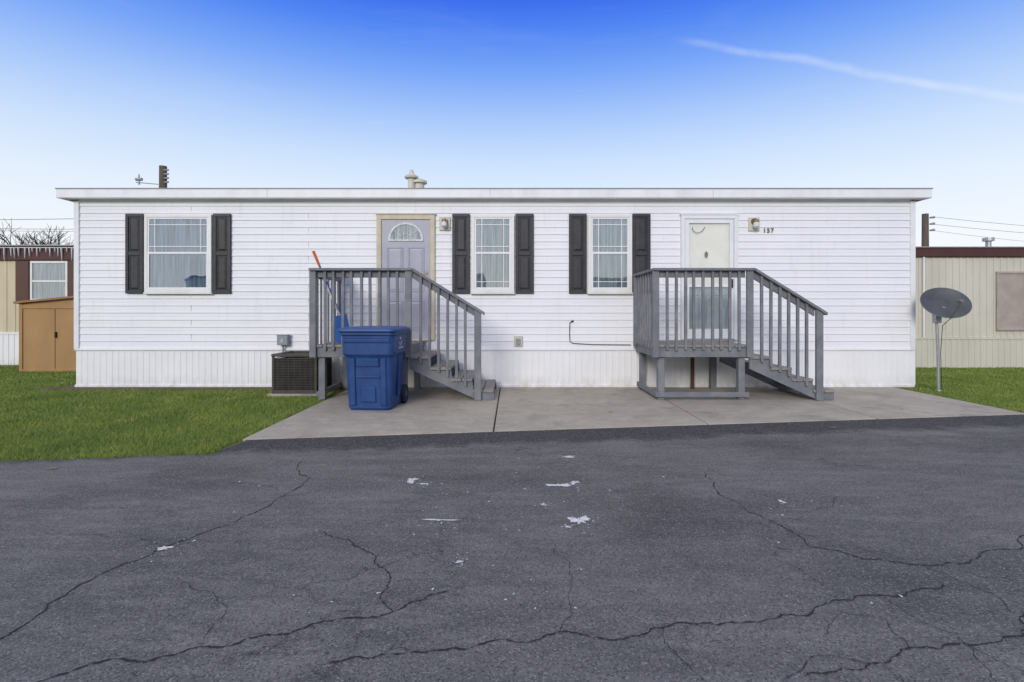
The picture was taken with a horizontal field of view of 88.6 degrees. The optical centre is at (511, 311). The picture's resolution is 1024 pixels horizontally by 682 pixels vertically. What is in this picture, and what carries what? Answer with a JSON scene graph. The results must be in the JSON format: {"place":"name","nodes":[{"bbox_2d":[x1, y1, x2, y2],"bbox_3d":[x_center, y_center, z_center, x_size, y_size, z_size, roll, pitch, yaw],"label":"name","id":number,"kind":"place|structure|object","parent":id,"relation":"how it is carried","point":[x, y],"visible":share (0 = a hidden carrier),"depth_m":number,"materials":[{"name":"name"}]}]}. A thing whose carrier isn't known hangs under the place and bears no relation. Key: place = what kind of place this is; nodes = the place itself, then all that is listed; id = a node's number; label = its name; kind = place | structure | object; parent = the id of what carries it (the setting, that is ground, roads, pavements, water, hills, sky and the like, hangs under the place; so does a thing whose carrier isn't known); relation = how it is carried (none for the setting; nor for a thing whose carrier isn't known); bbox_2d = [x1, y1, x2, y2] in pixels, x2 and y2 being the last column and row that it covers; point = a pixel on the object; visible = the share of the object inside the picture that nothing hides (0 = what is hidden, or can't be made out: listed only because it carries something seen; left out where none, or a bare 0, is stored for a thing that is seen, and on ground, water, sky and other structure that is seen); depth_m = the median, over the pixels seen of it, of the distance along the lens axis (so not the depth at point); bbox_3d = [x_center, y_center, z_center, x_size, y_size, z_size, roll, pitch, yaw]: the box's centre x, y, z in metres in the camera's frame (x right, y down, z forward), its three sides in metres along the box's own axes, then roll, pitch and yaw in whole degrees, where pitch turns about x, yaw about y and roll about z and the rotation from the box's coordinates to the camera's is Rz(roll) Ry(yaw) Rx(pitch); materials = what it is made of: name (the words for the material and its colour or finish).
{"place":"outdoors","nodes":[
{"label":"outdoors","id":0,"kind":"place"},
{"bbox_2d":[0,260,73,331],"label":"walls","id":1,"kind":"structure","parent":0,"point":[9,295],"depth_m":12.10,"materials":[{"name":"beige metal"}]},
{"bbox_2d":[0,334,18,364],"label":"skirting","id":2,"kind":"object","parent":1,"relation":"attached to","point":[9,349],"visible":0.08,"depth_m":12.09,"materials":[{"name":"plastic"}]},
{"bbox_2d":[0,332,18,333],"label":"skirt trim","id":3,"kind":"structure","parent":2,"relation":"attached to","point":[9,332],"depth_m":12.07,"materials":[{"name":"plastic"}]},
{"bbox_2d":[5,260,67,331],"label":"siding ribs","id":4,"kind":"object","parent":1,"relation":"attached to","point":[14,295],"visible":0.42,"depth_m":12.09,"materials":[{"name":"beige metal"}]},
{"bbox_2d":[0,246,73,259],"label":"eave band","id":5,"kind":"object","parent":1,"relation":"on","point":[42,254],"depth_m":12.03,"materials":[{"name":"brown metal"}]},
{"bbox_2d":[0,247,73,260],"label":"icicle lights","id":6,"kind":"object","parent":5,"relation":"attached to","point":[36,250],"visible":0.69,"depth_m":11.98,"materials":[{"name":"white paint"}]},
{"bbox_2d":[16,261,73,300],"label":"brown shutters","id":7,"kind":"object","parent":1,"relation":"attached to","point":[22,280],"visible":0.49,"depth_m":12.04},
{"bbox_2d":[30,261,67,299],"bbox_3d":[-10.650,-0.706,12.075,0.860,0.920,0.050,0,0,0],"label":"window frame","id":8,"kind":"object","parent":1,"relation":"attached to","point":[31,279],"visible":0.65,"depth_m":12.05,"materials":[{"name":"white plastic"}]},
{"bbox_2d":[32,280,64,281],"bbox_3d":[-10.650,-0.706,12.061,0.760,0.040,0.014,0,0,0],"label":"window rail","id":9,"kind":"object","parent":8,"relation":"attached to","point":[48,280],"depth_m":12.05,"materials":[{"name":"white plastic"}]},
{"bbox_2d":[33,263,64,298],"bbox_3d":[-10.650,-0.706,12.080,0.780,0.840,0.001,0,0,0],"label":"window blind","id":10,"kind":"object","parent":8,"relation":"in","point":[47,271],"depth_m":12.08,"materials":[{"name":"white fabric"}]},
{"bbox_2d":[0,245,73,245],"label":"roof edge","id":11,"kind":"object","parent":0,"point":[36,245],"depth_m":12.00,"materials":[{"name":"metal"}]},
{"bbox_2d":[404,169,426,187],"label":"roof vents","id":12,"kind":"object","parent":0,"point":[413,179],"visible":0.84,"depth_m":9.65,"materials":[{"name":"white plastic"}]},
{"bbox_2d":[0,414,1023,681],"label":"asphalt road","id":13,"kind":"structure","parent":0,"point":[680,540],"depth_m":2.63,"materials":[{"name":"grey asphalt"}]},
{"bbox_2d":[0,462,1023,681],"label":"asphalt cracks","id":14,"kind":"object","parent":13,"relation":"on","point":[650,629],"visible":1,"depth_m":2.06,"materials":[{"name":"black asphalt"}]},
{"bbox_2d":[142,447,902,615],"bbox_3d":[-0.318,1.230,3.435,6.387,0.001,2.637,0,0,0],"label":"paint splatter","id":15,"kind":"object","parent":13,"relation":"on","point":[573,519],"visible":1,"depth_m":3.12,"materials":[{"name":"white paint"}]},
{"bbox_2d":[0,364,1023,461],"bbox_3d":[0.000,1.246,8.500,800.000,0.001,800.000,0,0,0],"label":"ground","id":16,"kind":"structure","parent":0,"point":[225,447],"depth_m":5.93,"materials":[{"name":"green plant"}]},
{"bbox_2d":[0,220,72,244],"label":"bare tree","id":17,"kind":"object","parent":16,"relation":"on","point":[32,243],"visible":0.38,"depth_m":29.70,"materials":[{"name":"brown plant"}]},
{"bbox_2d":[0,225,73,244],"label":"bare tree","id":18,"kind":"object","parent":16,"relation":"on","point":[39,240],"visible":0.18,"depth_m":31.83,"materials":[{"name":"brown plant"}]},
{"bbox_2d":[13,296,75,371],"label":"garden shed","id":19,"kind":"structure","parent":16,"relation":"on","point":[46,334],"depth_m":10.80,"materials":[{"name":"brown wood"}]},
{"bbox_2d":[19,303,75,371],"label":"doors and trim","id":20,"kind":"structure","parent":19,"relation":"in","point":[21,306],"depth_m":10.78,"materials":[{"name":"brown wood"}]},
{"bbox_2d":[135,165,168,187],"bbox_3d":[-17.698,-2.941,25.968,1.606,8.550,0.497,0,0,0],"label":"utility pole","id":21,"kind":"object","parent":16,"relation":"on","point":[163,177],"visible":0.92,"depth_m":25.83,"materials":[{"name":"wood"}]},
{"bbox_2d":[37,387,347,390],"bbox_3d":[-5.060,1.249,8.375,4.880,0.070,0.190,0,0,0],"label":"soil strip","id":22,"kind":"object","parent":16,"relation":"on","point":[170,388],"visible":0.44,"depth_m":8.30,"materials":[{"name":"soil"}]},
{"bbox_2d":[267,351,331,396],"bbox_3d":[-3.190,0.936,8.000,0.760,0.635,0.740,0,0,0],"label":"air conditioner unit","id":23,"kind":"object","parent":16,"relation":"on","point":[295,373],"visible":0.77,"depth_m":7.69,"materials":[{"name":"metal"}]},
{"bbox_2d":[921,213,934,245],"bbox_3d":[19.794,-1.666,25.000,0.530,6.000,0.343,0,0,0],"label":"utility pole","id":24,"kind":"object","parent":16,"relation":"on","point":[925,231],"visible":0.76,"depth_m":24.89,"materials":[{"name":"wood"}]},
{"bbox_2d":[0,217,1023,240],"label":"power lines","id":25,"kind":"object","parent":24,"relation":"attached to","point":[935,224],"visible":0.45,"depth_m":25.82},
{"bbox_2d":[920,287,971,390],"bbox_3d":[6.689,0.442,7.996,0.570,1.646,0.615,0,0,-21],"label":"satellite dish","id":26,"kind":"object","parent":16,"relation":"on","point":[939,303],"visible":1,"depth_m":8.12,"materials":[{"name":"metal"}]},
{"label":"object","id":27,"kind":"object","parent":16,"relation":"on","visible":0},
{"bbox_3d":[-0.285,-1.961,10.650,13.930,0.270,4.580,0,0,0],"label":"roof","id":28,"kind":"object","parent":27,"relation":"on","visible":0},
{"bbox_2d":[56,189,931,197],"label":"fascia","id":29,"kind":"structure","parent":28,"relation":"attached to","point":[493,193],"depth_m":8.35,"materials":[{"name":"white metal"}]},
{"bbox_2d":[59,198,928,199],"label":"soffit","id":30,"kind":"structure","parent":28,"relation":"attached to","point":[494,198],"depth_m":8.38,"materials":[{"name":"white metal"}]},
{"bbox_3d":[-0.285,-1.886,10.650,13.954,0.140,4.580,0,0,0],"label":"sloping roof edge trim","id":31,"kind":"object","parent":27,"relation":"on","visible":0},
{"bbox_2d":[55,188,932,188],"bbox_3d":[-0.285,-1.964,8.364,13.970,0.015,0.052,0,0,0],"label":"drip edge","id":32,"kind":"object","parent":31,"relation":"on","point":[493,188],"visible":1,"depth_m":8.34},
{"bbox_2d":[0,0,1023,245],"label":"sky","id":33,"kind":"structure","parent":0,"point":[94,93],"materials":[{"name":"blue"}]},
{"bbox_2d":[243,387,1023,440],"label":"concrete pavement","id":34,"kind":"structure","parent":0,"point":[433,410],"depth_m":6.50,"materials":[{"name":"grey concrete"}]},
{"bbox_2d":[337,326,409,409],"bbox_3d":[-1.759,0.704,6.785,0.739,1.040,0.860,0,0,3],"label":"wheeled trash bin","id":35,"kind":"object","parent":34,"relation":"on","point":[374,355],"visible":1,"depth_m":6.46,"materials":[{"name":"blue plastic"}]},
{"bbox_2d":[308,268,495,400],"bbox_3d":[-1.521,0.310,7.812,2.542,1.825,1.255,0,0,0],"label":"wooden porch","id":36,"kind":"object","parent":34,"relation":"on","point":[429,363],"visible":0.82,"depth_m":7.22,"materials":[{"name":"grey paint"}]},
{"bbox_2d":[312,251,340,314],"bbox_3d":[-2.583,-0.219,7.754,0.699,1.350,0.136,0,0,-10],"label":"push broom","id":37,"kind":"object","parent":36,"relation":"on","point":[316,258],"visible":0.19,"depth_m":7.66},
{"bbox_2d":[319,278,348,342],"bbox_3d":[-2.531,-0.035,7.524,0.462,0.968,0.173,0,0,-25],"label":"snow shovel","id":38,"kind":"object","parent":36,"relation":"on","point":[337,327],"visible":0.49,"depth_m":7.53,"materials":[{"name":"blue plastic"}]},
{"bbox_2d":[74,349,914,386],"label":"skirting trim","id":39,"kind":"structure","parent":34,"relation":"on","point":[473,385],"depth_m":8.48,"materials":[{"name":"white plastic"}]},
{"bbox_2d":[79,202,909,348],"bbox_3d":[-0.280,-0.615,8.493,13.580,2.423,0.014,0,0,0],"label":"front siding","id":40,"kind":"object","parent":39,"relation":"on","point":[263,303],"visible":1,"depth_m":8.49,"materials":[{"name":"plastic"}]},
{"bbox_2d":[125,214,143,292],"bbox_3d":[-6.095,-0.939,8.472,0.290,1.285,0.033,0,0,0],"label":"shutter","id":41,"kind":"object","parent":40,"relation":"attached to","point":[134,253],"visible":1,"depth_m":8.46,"materials":[{"name":"black plastic"}]},
{"bbox_2d":[144,214,212,292],"bbox_3d":[-5.380,-0.941,8.467,1.080,1.260,0.066,0,0,0],"label":"casing","id":42,"kind":"object","parent":40,"relation":"attached to","point":[210,252],"visible":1,"depth_m":8.43,"materials":[{"name":"plastic"}]},
{"bbox_2d":[147,252,207,288],"bbox_3d":[-5.380,-0.662,8.440,0.980,0.603,0.004,0,0,0],"label":"sash","id":43,"kind":"object","parent":42,"relation":"attached to","point":[148,253],"visible":1,"depth_m":8.44,"materials":[{"name":"white plastic"}]},
{"bbox_2d":[147,217,207,251],"bbox_3d":[-5.380,-1.224,8.466,0.980,0.593,0.045,0,0,0],"label":"sash","id":44,"kind":"object","parent":42,"relation":"attached to","point":[148,233],"visible":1,"depth_m":8.44,"materials":[{"name":"white plastic"}]},
{"bbox_2d":[149,219,206,251],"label":"muntins","id":45,"kind":"object","parent":44,"relation":"attached to","point":[154,224],"visible":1,"depth_m":8.44,"materials":[{"name":"white plastic"}]},
{"bbox_2d":[149,219,206,286],"bbox_3d":[-5.380,-0.941,8.467,1.000,1.180,0.028,0,0,0],"label":"curtain","id":46,"kind":"object","parent":42,"relation":"hanging from","point":[177,270],"visible":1,"depth_m":8.47,"materials":[{"name":"white fabric"}]},
{"bbox_2d":[143,292,213,293],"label":"sill","id":47,"kind":"structure","parent":40,"relation":"attached to","point":[177,293],"depth_m":8.43,"materials":[{"name":"plastic"}]},
{"bbox_2d":[213,214,230,292],"bbox_3d":[-4.683,-0.939,8.472,0.285,1.285,0.033,0,0,0],"label":"shutter","id":48,"kind":"object","parent":40,"relation":"attached to","point":[221,253],"visible":1,"depth_m":8.46,"materials":[{"name":"black plastic"}]},
{"bbox_2d":[276,334,289,351],"bbox_3d":[-3.605,0.595,8.399,0.360,0.466,0.139,0,0,15],"label":"electrical disconnect box","id":49,"kind":"object","parent":40,"relation":"attached to","point":[282,339],"visible":0.71,"depth_m":8.38,"materials":[{"name":"metal"}]},
{"bbox_2d":[376,215,434,339],"bbox_3d":[-1.715,-0.556,8.475,0.940,2.020,0.050,0,0,0],"label":"casing","id":50,"kind":"object","parent":40,"relation":"attached to","point":[380,218],"visible":0.76,"depth_m":8.45,"materials":[{"name":"beige wood"}]},
{"bbox_2d":[375,213,435,340],"bbox_3d":[-1.715,-0.564,8.450,0.970,2.055,0.100,0,0,0],"label":"front door","id":51,"kind":"structure","parent":40,"relation":"attached to","point":[400,239],"depth_m":8.45,"materials":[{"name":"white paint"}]},
{"bbox_2d":[390,225,420,238],"bbox_3d":[-1.715,-1.293,8.467,0.520,0.255,0.001,0,0,0],"label":"fanlight curtain","id":52,"kind":"object","parent":51,"relation":"attached to","point":[400,231],"visible":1,"depth_m":8.47,"materials":[{"name":"white fabric"}]},
{"bbox_2d":[382,220,429,338],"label":"slab","id":53,"kind":"structure","parent":51,"relation":"attached to","point":[423,226],"depth_m":8.47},
{"bbox_2d":[387,247,424,330],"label":"raised panels","id":54,"kind":"object","parent":51,"relation":"attached to","point":[416,258],"visible":0.6,"depth_m":8.46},
{"bbox_2d":[439,217,450,230],"bbox_3d":[-1.085,-1.426,8.421,0.180,0.220,0.158,0,0,0],"label":"wall lamp","id":55,"kind":"object","parent":40,"relation":"attached to","point":[444,223],"visible":1,"depth_m":8.46,"materials":[{"name":"white glass"}]},
{"bbox_2d":[452,214,469,292],"bbox_3d":[-0.823,-0.939,8.472,0.285,1.285,0.033,0,0,0],"label":"shutter","id":56,"kind":"object","parent":40,"relation":"attached to","point":[461,252],"visible":0.98,"depth_m":8.46,"materials":[{"name":"black plastic"}]},
{"bbox_2d":[471,214,513,291],"bbox_3d":[-0.310,-0.941,8.467,0.690,1.260,0.066,0,0,0],"label":"casing","id":57,"kind":"object","parent":40,"relation":"attached to","point":[472,252],"visible":1,"depth_m":8.43,"materials":[{"name":"plastic"}]},
{"bbox_2d":[476,219,508,286],"bbox_3d":[-0.310,-0.941,8.467,0.610,1.180,0.028,0,0,0],"label":"curtain","id":58,"kind":"object","parent":57,"relation":"hanging from","point":[492,264],"visible":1,"depth_m":8.47,"materials":[{"name":"white fabric"}]},
{"bbox_2d":[474,252,510,288],"bbox_3d":[-0.310,-0.662,8.440,0.590,0.603,0.004,0,0,0],"label":"sash","id":59,"kind":"object","parent":57,"relation":"attached to","point":[475,253],"visible":1,"depth_m":8.44,"materials":[{"name":"white plastic"}]},
{"bbox_2d":[474,217,510,251],"bbox_3d":[-0.310,-1.224,8.466,0.590,0.593,0.045,0,0,0],"label":"sash","id":60,"kind":"object","parent":57,"relation":"attached to","point":[475,218],"visible":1,"depth_m":8.44,"materials":[{"name":"white plastic"}]},
{"bbox_2d":[476,219,508,286],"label":"muntins","id":61,"kind":"object","parent":60,"relation":"attached to","point":[481,246],"visible":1,"depth_m":8.44,"materials":[{"name":"white plastic"}]},
{"bbox_2d":[471,292,514,293],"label":"sill","id":62,"kind":"structure","parent":40,"relation":"attached to","point":[492,292],"depth_m":8.43,"materials":[{"name":"plastic"}]},
{"bbox_2d":[76,200,910,201],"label":"frieze trim","id":63,"kind":"structure","parent":40,"relation":"attached to","point":[494,200],"depth_m":8.47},
{"bbox_2d":[514,336,522,345],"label":"outlet block","id":64,"kind":"structure","parent":40,"relation":"attached to","point":[520,338],"depth_m":8.46,"materials":[{"name":"white plastic"}]},
{"bbox_2d":[515,214,533,292],"bbox_3d":[0.203,-0.939,8.472,0.295,1.285,0.033,0,0,0],"label":"shutter","id":65,"kind":"object","parent":40,"relation":"attached to","point":[524,251],"visible":1,"depth_m":8.46,"materials":[{"name":"black plastic"}]},
{"bbox_2d":[308,201,827,345],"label":"panel joints","id":66,"kind":"object","parent":40,"relation":"attached to","point":[663,267],"visible":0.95,"depth_m":8.48,"materials":[{"name":"plastic"}]},
{"bbox_2d":[569,214,586,292],"bbox_3d":[1.062,-0.939,8.472,0.285,1.285,0.033,0,0,0],"label":"shutter","id":67,"kind":"object","parent":40,"relation":"attached to","point":[577,253],"visible":1,"depth_m":8.46,"materials":[{"name":"black plastic"}]},
{"bbox_2d":[569,320,629,344],"bbox_3d":[1.422,0.338,8.473,0.996,0.404,0.038,0,0,0],"label":"wall cable","id":68,"kind":"object","parent":40,"relation":"attached to","point":[592,344],"depth_m":8.46,"materials":[{"name":"white plastic"}]},
{"bbox_2d":[588,214,631,291],"bbox_3d":[1.580,-0.941,8.467,0.710,1.260,0.066,0,0,0],"label":"casing","id":69,"kind":"object","parent":40,"relation":"attached to","point":[589,252],"visible":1,"depth_m":8.43,"materials":[{"name":"plastic"}]},
{"bbox_2d":[593,219,626,286],"bbox_3d":[1.580,-0.941,8.467,0.630,1.180,0.028,0,0,0],"label":"curtain","id":70,"kind":"object","parent":69,"relation":"hanging from","point":[609,264],"visible":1,"depth_m":8.47,"materials":[{"name":"white fabric"}]},
{"bbox_2d":[591,252,628,288],"bbox_3d":[1.580,-0.662,8.440,0.610,0.603,0.004,0,0,0],"label":"sash","id":71,"kind":"object","parent":69,"relation":"attached to","point":[592,253],"visible":1,"depth_m":8.44,"materials":[{"name":"white plastic"}]},
{"bbox_2d":[591,217,628,251],"bbox_3d":[1.580,-1.224,8.466,0.610,0.593,0.045,0,0,0],"label":"sash","id":72,"kind":"object","parent":69,"relation":"attached to","point":[592,218],"visible":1,"depth_m":8.44,"materials":[{"name":"white plastic"}]},
{"bbox_2d":[593,219,626,286],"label":"muntins","id":73,"kind":"object","parent":72,"relation":"attached to","point":[598,246],"visible":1,"depth_m":8.44,"materials":[{"name":"white plastic"}]},
{"bbox_2d":[587,292,632,293],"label":"sill","id":74,"kind":"structure","parent":40,"relation":"attached to","point":[610,293],"depth_m":8.43,"materials":[{"name":"plastic"}]},
{"bbox_2d":[632,214,650,291],"bbox_3d":[2.090,-0.939,8.472,0.290,1.285,0.033,0,0,0],"label":"shutter","id":75,"kind":"object","parent":40,"relation":"attached to","point":[641,242],"visible":0.77,"depth_m":8.46,"materials":[{"name":"black plastic"}]},
{"bbox_2d":[679,213,738,339],"bbox_3d":[3.180,-0.564,8.461,0.940,2.035,0.078,0,0,0],"label":"casing","id":76,"kind":"object","parent":40,"relation":"attached to","point":[684,216],"visible":0.9,"depth_m":8.43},
{"bbox_2d":[689,223,728,328],"bbox_3d":[3.180,-0.530,8.487,0.786,1.928,0.026,0,0,0],"label":"door","id":77,"kind":"structure","parent":76,"relation":"attached to","point":[712,239],"depth_m":8.47,"materials":[{"name":"white metal"}]},
{"bbox_2d":[690,294,727,328],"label":"panels","id":78,"kind":"object","parent":77,"relation":"attached to","point":[716,309],"visible":0.66,"depth_m":8.47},
{"bbox_2d":[685,219,733,338],"bbox_3d":[3.180,-0.528,8.450,0.780,1.925,0.016,0,0,0],"label":"storm door","id":79,"kind":"structure","parent":76,"relation":"attached to","point":[731,265],"depth_m":8.44,"materials":[{"name":"white metal"}]},
{"bbox_2d":[748,217,759,230],"bbox_3d":[3.910,-1.416,8.421,0.180,0.220,0.158,0,0,0],"label":"wall lamp","id":80,"kind":"object","parent":40,"relation":"attached to","point":[753,223],"visible":1,"depth_m":8.46,"materials":[{"name":"white glass"}]},
{"bbox_2d":[74,200,915,348],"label":"corner trim","id":81,"kind":"structure","parent":39,"relation":"on","point":[912,277],"depth_m":8.47,"materials":[{"name":"white plastic"}]},
{"bbox_2d":[76,350,914,384],"bbox_3d":[-0.263,0.900,8.492,13.594,0.567,0.005,0,0,0],"label":"skirting","id":82,"kind":"object","parent":34,"relation":"on","point":[501,367],"visible":0.68,"depth_m":8.49,"materials":[{"name":"plastic"}]},
{"bbox_2d":[633,268,834,400],"bbox_3d":[3.199,0.310,7.812,2.522,1.825,1.255,0,0,0],"label":"wooden porch","id":83,"kind":"object","parent":34,"relation":"on","point":[761,366],"visible":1,"depth_m":7.24,"materials":[{"name":"grey paint"}]},
{"bbox_2d":[687,339,734,340],"bbox_3d":[3.180,0.454,8.450,0.780,0.030,0.100,0,0,0],"label":"threshold","id":84,"kind":"object","parent":83,"relation":"on","point":[714,339],"visible":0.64,"depth_m":8.40,"materials":[{"name":"metal"}]},
{"bbox_2d":[916,257,1023,336],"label":"walls","id":85,"kind":"structure","parent":0,"point":[943,276],"depth_m":11.55,"materials":[{"name":"beige metal"}]},
{"bbox_2d":[922,257,924,337],"bbox_3d":[9.040,-0.316,11.518,0.040,1.780,0.035,0,0,0],"label":"downspout","id":86,"kind":"object","parent":85,"relation":"attached to","point":[923,290],"visible":0.71,"depth_m":11.50,"materials":[{"name":"plastic"}]},
{"bbox_2d":[915,339,1023,367],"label":"skirting","id":87,"kind":"object","parent":85,"relation":"attached to","point":[982,353],"visible":0.72,"depth_m":11.54,"materials":[{"name":"beige metal"}]},
{"bbox_2d":[916,337,1023,338],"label":"skirt trim","id":88,"kind":"structure","parent":87,"relation":"attached to","point":[971,338],"depth_m":11.52,"materials":[{"name":"beige metal"}]},
{"bbox_2d":[916,248,1023,256],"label":"eave band","id":89,"kind":"object","parent":85,"relation":"on","point":[969,252],"depth_m":11.48,"materials":[{"name":"brown metal"}]},
{"bbox_2d":[916,246,1023,247],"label":"roof edge","id":90,"kind":"object","parent":89,"relation":"on","point":[969,246],"depth_m":11.46,"materials":[{"name":"metal"}]},
{"bbox_2d":[918,257,1022,336],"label":"siding ribs","id":91,"kind":"object","parent":85,"relation":"attached to","point":[967,294],"visible":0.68,"depth_m":11.54,"materials":[{"name":"beige metal"}]},
{"bbox_2d":[996,271,1023,330],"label":"window frame","id":92,"kind":"object","parent":85,"relation":"attached to","point":[997,300],"visible":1,"depth_m":11.50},
{"bbox_2d":[999,274,1023,327],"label":"window board","id":93,"kind":"object","parent":92,"relation":"in","point":[1011,300],"depth_m":11.52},
{"bbox_2d":[982,237,994,245],"bbox_3d":[11.900,-1.656,13.100,0.232,0.380,0.232,0,0,0],"label":"roof vent","id":94,"kind":"object","parent":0,"point":[988,241],"visible":0.67,"depth_m":13.04,"materials":[{"name":"silver metal"}]}
]}

